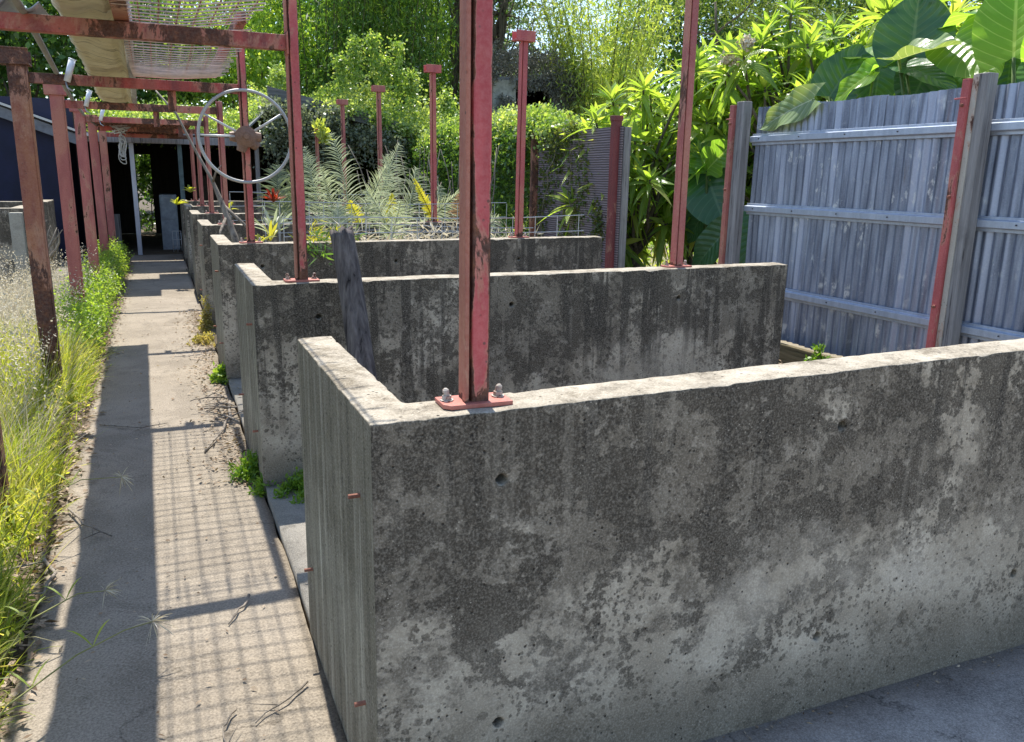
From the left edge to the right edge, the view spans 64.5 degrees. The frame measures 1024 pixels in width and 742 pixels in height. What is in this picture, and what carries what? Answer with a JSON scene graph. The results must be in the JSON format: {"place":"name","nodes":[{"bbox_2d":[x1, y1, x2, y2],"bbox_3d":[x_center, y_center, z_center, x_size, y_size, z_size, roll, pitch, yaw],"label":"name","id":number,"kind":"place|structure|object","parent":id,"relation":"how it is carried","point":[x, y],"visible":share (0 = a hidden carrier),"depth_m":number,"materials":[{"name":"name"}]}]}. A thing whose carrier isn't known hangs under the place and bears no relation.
{"place":"outdoors","nodes":[
{"label":"outdoors","id":0,"kind":"place"},
{"bbox_2d":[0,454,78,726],"bbox_3d":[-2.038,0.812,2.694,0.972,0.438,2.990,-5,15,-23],"label":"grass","id":1,"kind":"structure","parent":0,"point":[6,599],"depth_m":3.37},
{"bbox_2d":[5,260,83,324],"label":"yard","id":2,"kind":"structure","parent":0,"point":[61,265],"depth_m":13.48,"materials":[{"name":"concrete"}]},
{"bbox_2d":[0,205,30,292],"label":"concrete wall","id":3,"kind":"structure","parent":2,"relation":"on","point":[5,238],"depth_m":10.62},
{"bbox_2d":[8,212,29,284],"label":"concrete post","id":4,"kind":"object","parent":2,"relation":"on","point":[18,234],"visible":0.61,"depth_m":10.54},
{"bbox_2d":[0,200,60,271],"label":"concrete wall","id":5,"kind":"structure","parent":2,"relation":"on","point":[49,211],"depth_m":13.07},
{"bbox_2d":[98,232,183,256],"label":"shed floor","id":6,"kind":"structure","parent":0,"point":[152,243],"depth_m":18.15,"materials":[{"name":"concrete"}]},
{"bbox_2d":[159,194,179,249],"bbox_3d":[-7.234,-3.150,17.144,0.330,1.140,0.515,-5,15,-23],"label":"cabinet","id":7,"kind":"object","parent":6,"relation":"on","point":[169,216],"visible":0.97,"depth_m":16.92,"materials":[{"name":"metal"}]},
{"bbox_2d":[141,0,335,200],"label":"broad tree","id":8,"kind":"object","parent":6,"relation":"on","point":[254,73],"visible":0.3,"depth_m":20.05,"materials":[{"name":"green plant"}]},
{"bbox_2d":[72,86,450,254],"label":"open shed","id":9,"kind":"structure","parent":6,"relation":"on","point":[171,172],"depth_m":20.79,"materials":[{"name":"metal"}]},
{"bbox_2d":[84,28,458,196],"bbox_3d":[-5.048,-5.243,18.627,8.694,4.569,5.634,-5,15,-23],"label":"roof vine","id":10,"kind":"object","parent":9,"relation":"on","point":[407,120],"visible":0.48,"depth_m":17.19,"materials":[{"name":"green plant"}]},
{"bbox_2d":[253,92,414,195],"bbox_3d":[-3.571,-4.019,16.713,3.358,3.140,1.101,-5,15,-23],"label":"hanging vine","id":11,"kind":"object","parent":9,"relation":"hanging from","point":[280,131],"visible":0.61,"depth_m":16.29,"materials":[{"name":"green plant"}]},
{"bbox_2d":[236,0,418,200],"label":"bamboo clump","id":12,"kind":"object","parent":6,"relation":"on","point":[332,23],"visible":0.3,"depth_m":20.49,"materials":[{"name":"green plant"}]},
{"bbox_2d":[0,185,309,731],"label":"ground","id":13,"kind":"structure","parent":0,"point":[17,653],"depth_m":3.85,"materials":[{"name":"green plant"}]},
{"bbox_2d":[0,419,12,535],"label":"steel post","id":14,"kind":"object","parent":13,"relation":"on","point":[3,469],"visible":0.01,"depth_m":3.67,"materials":[{"name":"metal"}]},
{"bbox_2d":[0,46,63,399],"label":"steel post","id":15,"kind":"object","parent":13,"relation":"on","point":[16,61],"visible":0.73,"depth_m":5.51,"materials":[{"name":"metal"}]},
{"bbox_2d":[0,96,88,257],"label":"navy shed","id":16,"kind":"structure","parent":13,"relation":"on","point":[10,188],"depth_m":14.46,"materials":[{"name":"paint"}]},
{"bbox_2d":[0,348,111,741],"bbox_3d":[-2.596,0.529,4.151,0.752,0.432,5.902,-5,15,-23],"label":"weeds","id":17,"kind":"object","parent":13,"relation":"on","point":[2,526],"visible":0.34,"depth_m":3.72,"materials":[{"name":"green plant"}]},
{"bbox_2d":[0,577,121,663],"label":"seed stalk","id":18,"kind":"object","parent":13,"relation":"on","point":[108,590],"visible":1,"depth_m":2.80,"materials":[{"name":"green plant"}]},
{"bbox_2d":[43,84,86,319],"bbox_3d":[-4.234,-1.474,7.745,0.175,2.415,0.145,-5,15,-23],"label":"steel post","id":19,"kind":"object","parent":13,"relation":"on","point":[56,93],"visible":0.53,"depth_m":7.64,"materials":[{"name":"metal"}]},
{"bbox_2d":[0,249,130,568],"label":"dry grass","id":20,"kind":"structure","parent":13,"relation":"on","point":[21,307],"depth_m":5.61,"materials":[{"name":"plant"}]},
{"bbox_2d":[0,243,105,414],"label":"dry seed heads","id":21,"kind":"object","parent":20,"relation":"on","point":[19,319],"visible":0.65,"depth_m":6.17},
{"bbox_2d":[34,235,133,356],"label":"leafy weeds","id":22,"kind":"object","parent":13,"relation":"on","point":[115,254],"visible":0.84,"depth_m":8.14,"materials":[{"name":"green plant"}]},
{"bbox_2d":[69,108,99,286],"bbox_3d":[-5.175,-2.003,9.888,0.175,2.415,0.145,-5,15,-24],"label":"steel post","id":23,"kind":"object","parent":13,"relation":"on","point":[85,177],"visible":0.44,"depth_m":9.80,"materials":[{"name":"metal"}]},
{"bbox_2d":[0,612,180,715],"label":"seed stalk","id":24,"kind":"object","parent":13,"relation":"on","point":[42,666],"visible":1,"depth_m":2.50,"materials":[{"name":"green plant"}]},
{"bbox_2d":[85,115,108,257],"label":"steel post","id":25,"kind":"object","parent":13,"relation":"on","point":[97,181],"visible":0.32,"depth_m":11.95,"materials":[{"name":"metal"}]},
{"bbox_2d":[97,127,116,244],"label":"steel post","id":26,"kind":"object","parent":13,"relation":"on","point":[107,183],"visible":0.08,"depth_m":14.10,"materials":[{"name":"metal"}]},
{"bbox_2d":[0,0,229,117],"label":"dark tree","id":27,"kind":"object","parent":13,"relation":"on","point":[55,49],"visible":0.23,"depth_m":19.29,"materials":[{"name":"green plant"}]},
{"bbox_2d":[134,154,155,231],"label":"foliage","id":28,"kind":"object","parent":13,"relation":"on","point":[143,166],"visible":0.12,"depth_m":21.84,"materials":[{"name":"green plant"}]},
{"bbox_2d":[180,199,360,261],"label":"concrete wall","id":29,"kind":"structure","parent":13,"relation":"on","point":[216,203],"depth_m":14.95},
{"bbox_2d":[184,204,378,274],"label":"concrete wall","id":30,"kind":"structure","parent":13,"relation":"on","point":[203,209],"depth_m":12.72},
{"bbox_2d":[189,210,426,298],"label":"concrete wall","id":31,"kind":"structure","parent":13,"relation":"on","point":[196,215],"depth_m":10.56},
{"bbox_2d":[203,116,218,213],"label":"steel post","id":32,"kind":"object","parent":31,"relation":"on","point":[208,166],"visible":0.94,"depth_m":10.34,"materials":[{"name":"metal"}]},
{"bbox_2d":[85,116,203,136],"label":"overhead beam","id":33,"kind":"structure","parent":32,"relation":"attached to","point":[140,121],"depth_m":9.90,"materials":[{"name":"metal"}]},
{"bbox_2d":[371,85,384,211],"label":"steel post","id":34,"kind":"object","parent":31,"relation":"on","point":[378,89],"visible":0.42,"depth_m":11.05,"materials":[{"name":"metal"}]},
{"bbox_2d":[197,220,500,324],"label":"concrete wall","id":35,"kind":"structure","parent":13,"relation":"on","point":[206,229],"depth_m":8.50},
{"bbox_2d":[215,101,234,224],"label":"steel post","id":36,"kind":"object","parent":35,"relation":"on","point":[222,159],"visible":0.8,"depth_m":8.16,"materials":[{"name":"metal"}]},
{"bbox_2d":[64,100,216,126],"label":"overhead beam","id":37,"kind":"structure","parent":36,"relation":"attached to","point":[155,109],"depth_m":7.76,"materials":[{"name":"metal"}]},
{"bbox_2d":[155,90,256,242],"bbox_3d":[-2.965,-1.756,7.686,0.995,1.753,0.353,4,14,14],"label":"dead branch","id":38,"kind":"object","parent":37,"relation":"hanging from","point":[226,212],"visible":0.76,"depth_m":7.76,"materials":[{"name":"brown wood"}]},
{"bbox_2d":[264,201,506,240],"bbox_3d":[-1.307,-1.634,8.899,2.713,0.436,0.028,-5,15,-23],"label":"wire mesh","id":39,"kind":"object","parent":35,"relation":"attached to","point":[392,204],"visible":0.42,"depth_m":8.75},
{"bbox_2d":[424,64,441,221],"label":"steel post","id":40,"kind":"object","parent":35,"relation":"on","point":[432,69],"visible":0.91,"depth_m":8.97,"materials":[{"name":"metal"}]},
{"bbox_2d":[210,235,601,386],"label":"concrete wall","id":41,"kind":"structure","parent":13,"relation":"on","point":[273,261],"depth_m":6.61,"materials":[{"name":"concrete"}]},
{"bbox_2d":[236,28,262,243],"bbox_3d":[-1.980,-1.769,6.016,0.167,1.626,0.088,-5,15,-23],"label":"steel post","id":42,"kind":"object","parent":41,"relation":"on","point":[246,155],"visible":0.82,"depth_m":6.04,"materials":[{"name":"metal"}]},
{"bbox_2d":[28,72,239,110],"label":"overhead beam","id":43,"kind":"structure","parent":42,"relation":"attached to","point":[171,87],"depth_m":5.63,"materials":[{"name":"metal"}]},
{"bbox_2d":[11,0,97,126],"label":"conduit pipe","id":44,"kind":"object","parent":43,"relation":"on","point":[19,6],"visible":0.77,"depth_m":4.37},
{"bbox_2d":[51,0,136,103],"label":"canvas awning","id":45,"kind":"object","parent":43,"relation":"on","point":[106,57],"visible":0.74,"depth_m":4.50,"materials":[{"name":"fabric"}]},
{"bbox_2d":[109,0,129,21],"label":"purlin","id":46,"kind":"object","parent":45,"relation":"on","point":[120,13],"visible":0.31,"depth_m":3.26,"materials":[{"name":"paint"}]},
{"bbox_2d":[111,0,265,26],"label":"netting","id":47,"kind":"object","parent":46,"relation":"attached to","point":[196,12],"visible":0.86,"depth_m":3.38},
{"bbox_2d":[125,27,251,78],"bbox_3d":[-1.942,-1.825,4.782,0.570,0.093,2.430,-5,15,-23],"label":"netting","id":48,"kind":"object","parent":43,"relation":"attached to","point":[169,72],"visible":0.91,"depth_m":4.58,"materials":[{"name":"fabric"}]},
{"bbox_2d":[197,88,288,183],"bbox_3d":[-1.955,-1.719,5.956,0.673,0.673,0.129,-5,15,-23],"label":"spoked wheel","id":49,"kind":"object","parent":42,"relation":"attached to","point":[244,137],"visible":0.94,"depth_m":5.92,"materials":[{"name":"metal"}]},
{"bbox_2d":[322,207,541,239],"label":"dry clippings","id":50,"kind":"object","parent":41,"relation":"on","point":[413,234],"visible":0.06,"depth_m":7.21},
{"bbox_2d":[283,214,583,241],"bbox_3d":[-0.579,-1.135,6.991,2.704,0.418,0.028,-5,15,-23],"label":"wire mesh","id":51,"kind":"object","parent":41,"relation":"attached to","point":[512,232],"visible":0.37,"depth_m":6.89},
{"bbox_2d":[508,29,535,237],"bbox_3d":[0.078,-1.976,6.865,0.170,1.680,0.104,-4,15,-24],"label":"steel post","id":52,"kind":"object","parent":41,"relation":"on","point":[524,37],"visible":1,"depth_m":6.82,"materials":[{"name":"metal"}]},
{"bbox_2d":[7,0,983,212],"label":"wood","id":53,"kind":"object","parent":13,"relation":"on","point":[676,53],"visible":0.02,"depth_m":39.19,"materials":[{"name":"green plant"}]},
{"bbox_2d":[234,262,787,498],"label":"concrete wall","id":54,"kind":"structure","parent":13,"relation":"on","point":[553,329],"depth_m":4.55,"materials":[{"name":"concrete"}]},
{"bbox_2d":[283,0,319,282],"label":"steel post","id":55,"kind":"object","parent":54,"relation":"on","point":[290,21],"visible":0.99,"depth_m":3.89,"materials":[{"name":"metal"}]},
{"bbox_2d":[0,11,288,55],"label":"overhead beam","id":56,"kind":"structure","parent":55,"relation":"attached to","point":[57,25],"depth_m":3.50,"materials":[{"name":"metal"}]},
{"bbox_2d":[661,0,698,267],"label":"steel post","id":57,"kind":"object","parent":54,"relation":"on","point":[685,119],"visible":1,"depth_m":4.72,"materials":[{"name":"metal"}]},
{"bbox_2d":[0,259,1023,741],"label":"leaf litter","id":58,"kind":"object","parent":13,"relation":"on","point":[64,569],"visible":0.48,"depth_m":4.28,"materials":[{"name":"plant"}]},
{"bbox_2d":[529,133,538,236],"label":"fence post","id":59,"kind":"object","parent":13,"relation":"on","point":[533,183],"visible":0.21,"depth_m":12.00,"materials":[{"name":"metal"}]},
{"bbox_2d":[297,336,1023,741],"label":"concrete wall","id":60,"kind":"structure","parent":13,"relation":"on","point":[697,556],"depth_m":2.21,"materials":[{"name":"concrete"}]},
{"bbox_2d":[435,0,512,409],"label":"steel post","id":61,"kind":"object","parent":60,"relation":"on","point":[475,91],"visible":1,"depth_m":1.80,"materials":[{"name":"metal"}]},
{"bbox_2d":[718,101,751,263],"bbox_3d":[2.132,-1.398,7.951,0.127,2.360,0.245,-12,19,-44],"label":"fence post","id":62,"kind":"object","parent":13,"relation":"on","point":[739,123],"visible":0.69,"depth_m":7.80,"materials":[{"name":"grey wood"}]},
{"bbox_2d":[926,72,998,347],"bbox_3d":[3.109,-0.849,5.728,0.127,2.360,0.245,-12,19,-44],"label":"fence post","id":63,"kind":"object","parent":13,"relation":"on","point":[973,129],"visible":0.72,"depth_m":5.61,"materials":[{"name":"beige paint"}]},
{"bbox_2d":[744,81,1023,356],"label":"corrugated fence","id":64,"kind":"object","parent":63,"relation":"attached to","point":[844,208],"visible":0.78,"depth_m":6.44,"materials":[{"name":"metal"}]},
{"bbox_2d":[0,254,346,741],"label":"path","id":65,"kind":"structure","parent":0,"point":[131,684],"depth_m":3.23,"materials":[{"name":"concrete"}]},
{"bbox_2d":[228,449,260,485],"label":"fern clump","id":66,"kind":"object","parent":65,"relation":"on","point":[248,471],"visible":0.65,"depth_m":4.32,"materials":[{"name":"green plant"}]},
{"bbox_2d":[198,294,202,309],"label":"bay floor","id":67,"kind":"structure","parent":0,"point":[200,297],"depth_m":10.26,"materials":[{"name":"concrete"}]},
{"bbox_2d":[254,205,507,236],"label":"frond litter","id":68,"kind":"object","parent":67,"relation":"on","point":[368,220],"visible":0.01,"depth_m":9.64,"materials":[{"name":"brown plant"}]},
{"bbox_2d":[253,164,305,218],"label":"palm frond","id":69,"kind":"object","parent":68,"relation":"on","point":[283,191],"visible":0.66,"depth_m":9.47,"materials":[{"name":"green plant"}]},
{"bbox_2d":[290,146,331,222],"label":"palm frond","id":70,"kind":"object","parent":68,"relation":"on","point":[316,196],"visible":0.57,"depth_m":9.41,"materials":[{"name":"green plant"}]},
{"bbox_2d":[305,167,353,222],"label":"palm frond","id":71,"kind":"object","parent":68,"relation":"on","point":[328,179],"visible":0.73,"depth_m":9.07,"materials":[{"name":"green plant"}]},
{"bbox_2d":[318,132,365,222],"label":"palm frond","id":72,"kind":"object","parent":68,"relation":"on","point":[344,182],"visible":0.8,"depth_m":9.28,"materials":[{"name":"green plant"}]},
{"bbox_2d":[354,164,399,222],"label":"palm frond","id":73,"kind":"object","parent":68,"relation":"on","point":[383,193],"visible":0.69,"depth_m":9.18,"materials":[{"name":"green plant"}]},
{"bbox_2d":[358,188,407,239],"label":"palm frond","id":74,"kind":"object","parent":68,"relation":"on","point":[371,205],"visible":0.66,"depth_m":8.47,"materials":[{"name":"green plant"}]},
{"bbox_2d":[397,166,429,220],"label":"palm frond","id":75,"kind":"object","parent":68,"relation":"on","point":[413,185],"visible":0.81,"depth_m":9.69,"materials":[{"name":"green plant"}]},
{"bbox_2d":[210,328,217,354],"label":"bay floor","id":76,"kind":"structure","parent":0,"point":[214,336],"depth_m":7.87,"materials":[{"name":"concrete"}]},
{"bbox_2d":[376,200,421,239],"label":"palm frond","id":77,"kind":"object","parent":76,"relation":"on","point":[395,212],"visible":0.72,"depth_m":8.12,"materials":[{"name":"green plant"}]},
{"bbox_2d":[228,377,244,434],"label":"bay floor","id":78,"kind":"structure","parent":0,"point":[235,384],"depth_m":5.86,"materials":[{"name":"concrete"}]},
{"bbox_2d":[266,484,309,630],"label":"bay floor","id":79,"kind":"structure","parent":0,"point":[289,522],"depth_m":3.62,"materials":[{"name":"concrete"}]},
{"bbox_2d":[270,466,304,503],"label":"fern clump","id":80,"kind":"object","parent":79,"relation":"on","point":[297,483],"visible":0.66,"depth_m":4.04,"materials":[{"name":"green plant"}]},
{"bbox_2d":[329,225,376,379],"bbox_3d":[-0.706,-0.010,3.866,0.125,1.333,0.502,-10,17,-38],"label":"log post","id":81,"kind":"object","parent":79,"relation":"on","point":[353,306],"visible":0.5,"depth_m":3.83,"materials":[{"name":"wood"}]},
{"bbox_2d":[25,0,976,155],"label":"sky","id":82,"kind":"structure","parent":0,"point":[604,15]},
{"bbox_2d":[508,221,842,357],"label":"garden soil","id":83,"kind":"structure","parent":0,"point":[803,347],"depth_m":8.03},
{"bbox_2d":[303,0,458,211],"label":"bamboo clump","id":84,"kind":"object","parent":83,"relation":"on","point":[410,20],"visible":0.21,"depth_m":21.82,"materials":[{"name":"green plant"}]},
{"bbox_2d":[367,0,503,114],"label":"bamboo clump","id":85,"kind":"object","parent":83,"relation":"on","point":[442,78],"visible":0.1,"depth_m":23.23,"materials":[{"name":"green plant"}]},
{"bbox_2d":[446,0,459,113],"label":"slender tree","id":86,"kind":"object","parent":83,"relation":"on","point":[456,68],"visible":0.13,"depth_m":23.72,"materials":[{"name":"green plant"}]},
{"bbox_2d":[434,0,547,74],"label":"slender tree","id":87,"kind":"object","parent":83,"relation":"on","point":[502,14],"visible":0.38,"depth_m":24.34,"materials":[{"name":"green plant"}]},
{"bbox_2d":[406,96,651,174],"bbox_3d":[0.200,-3.464,14.909,2.779,3.026,7.341,-5,15,-23],"label":"vine hedge","id":88,"kind":"object","parent":83,"relation":"on","point":[544,119],"visible":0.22,"depth_m":12.24,"materials":[{"name":"green plant"}]},
{"bbox_2d":[492,76,573,231],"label":"building","id":89,"kind":"structure","parent":83,"relation":"on","point":[504,86],"depth_m":23.40,"materials":[{"name":"metal"}]},
{"bbox_2d":[492,38,592,119],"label":"grey vine","id":90,"kind":"object","parent":89,"relation":"on","point":[503,58],"visible":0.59,"depth_m":23.39,"materials":[{"name":"plant"}]},
{"bbox_2d":[493,0,609,92],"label":"grey tree","id":91,"kind":"object","parent":83,"relation":"on","point":[533,26],"visible":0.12,"depth_m":26.00,"materials":[{"name":"green plant"}]},
{"bbox_2d":[520,0,699,180],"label":"bamboo clump","id":92,"kind":"object","parent":83,"relation":"on","point":[577,42],"visible":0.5,"depth_m":23.36,"materials":[{"name":"green plant"}]},
{"bbox_2d":[605,115,631,267],"bbox_3d":[1.290,-1.912,10.017,0.215,2.370,0.160,-5,15,-23],"label":"fence post","id":93,"kind":"object","parent":83,"relation":"on","point":[616,121],"visible":0.69,"depth_m":9.92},
{"bbox_2d":[537,126,623,268],"bbox_3d":[0.849,-2.101,11.031,0.025,2.250,2.360,-5,15,-23],"label":"board panel","id":94,"kind":"object","parent":93,"relation":"attached to","point":[598,156],"visible":0.31,"depth_m":10.57,"materials":[{"name":"grey metal"}]},
{"bbox_2d":[535,115,605,261],"bbox_3d":[0.740,-2.346,11.096,0.265,2.236,2.250,-5,15,-23],"label":"panel creeper","id":95,"kind":"object","parent":94,"relation":"attached to","point":[565,142],"visible":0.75,"depth_m":11.05,"materials":[{"name":"green plant"}]},
{"bbox_2d":[540,66,701,267],"bbox_3d":[1.559,-2.531,11.209,2.352,3.172,2.690,-5,15,-23],"label":"glossy shrub","id":96,"kind":"object","parent":83,"relation":"on","point":[639,238],"visible":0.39,"depth_m":10.69,"materials":[{"name":"green plant"}]},
{"bbox_2d":[593,0,684,153],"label":"dark tree","id":97,"kind":"object","parent":83,"relation":"on","point":[637,25],"visible":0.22,"depth_m":34.43,"materials":[{"name":"green plant"}]},
{"bbox_2d":[655,133,748,264],"bbox_3d":[2.411,-1.821,10.008,0.517,2.212,2.129,-6,15,-28],"label":"elephant ear","id":98,"kind":"object","parent":83,"relation":"on","point":[704,205],"visible":0.61,"depth_m":9.97},
{"bbox_2d":[622,30,783,265],"bbox_3d":[2.590,-2.707,11.027,2.409,3.619,2.572,-5,15,-23],"label":"glossy shrub","id":99,"kind":"object","parent":83,"relation":"on","point":[702,113],"visible":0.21,"depth_m":10.60,"materials":[{"name":"green plant"}]},
{"bbox_2d":[657,0,869,56],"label":"feathery tree","id":100,"kind":"object","parent":83,"relation":"on","point":[746,15],"visible":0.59,"depth_m":34.36,"materials":[{"name":"green plant"}]},
{"bbox_2d":[668,0,860,205],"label":"glossy shrub","id":101,"kind":"object","parent":83,"relation":"on","point":[756,49],"visible":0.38,"depth_m":9.67,"materials":[{"name":"green plant"}]},
{"bbox_2d":[760,44,896,130],"bbox_3d":[2.825,-1.611,7.731,1.129,2.864,1.483,-5,15,-23],"label":"elephant ear","id":102,"kind":"object","parent":83,"relation":"on","point":[841,75],"visible":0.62,"depth_m":7.24},
{"bbox_2d":[777,0,975,100],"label":"glossy shrub","id":103,"kind":"object","parent":83,"relation":"on","point":[883,7],"visible":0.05,"depth_m":9.74,"materials":[{"name":"green plant"}]},
{"bbox_2d":[864,0,1011,95],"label":"elephant ear","id":104,"kind":"object","parent":83,"relation":"on","point":[922,46],"visible":0.66,"depth_m":6.60},
{"bbox_2d":[972,0,1023,84],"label":"elephant ear","id":105,"kind":"object","parent":83,"relation":"on","point":[998,33],"visible":0.56,"depth_m":5.76},
{"bbox_2d":[701,644,1023,741],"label":"apron","id":106,"kind":"object","parent":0,"point":[979,702],"visible":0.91,"depth_m":2.52,"materials":[{"name":"concrete"}]},
{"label":"side soil","id":107,"kind":"structure","parent":0,"visible":0},
{"bbox_2d":[402,116,537,236],"bbox_3d":[-0.942,-3.246,14.869,0.941,2.582,6.489,-5,15,-23],"label":"wall creeper","id":108,"kind":"object","parent":107,"relation":"on","point":[505,189],"depth_m":13.03,"materials":[{"name":"green plant"}]},
{"bbox_2d":[779,343,834,363],"bbox_3d":[2.514,-0.074,7.022,0.050,0.230,6.600,-5,15,-23],"label":"edging board","id":109,"kind":"object","parent":107,"relation":"on","point":[789,353],"visible":0.08,"depth_m":7.09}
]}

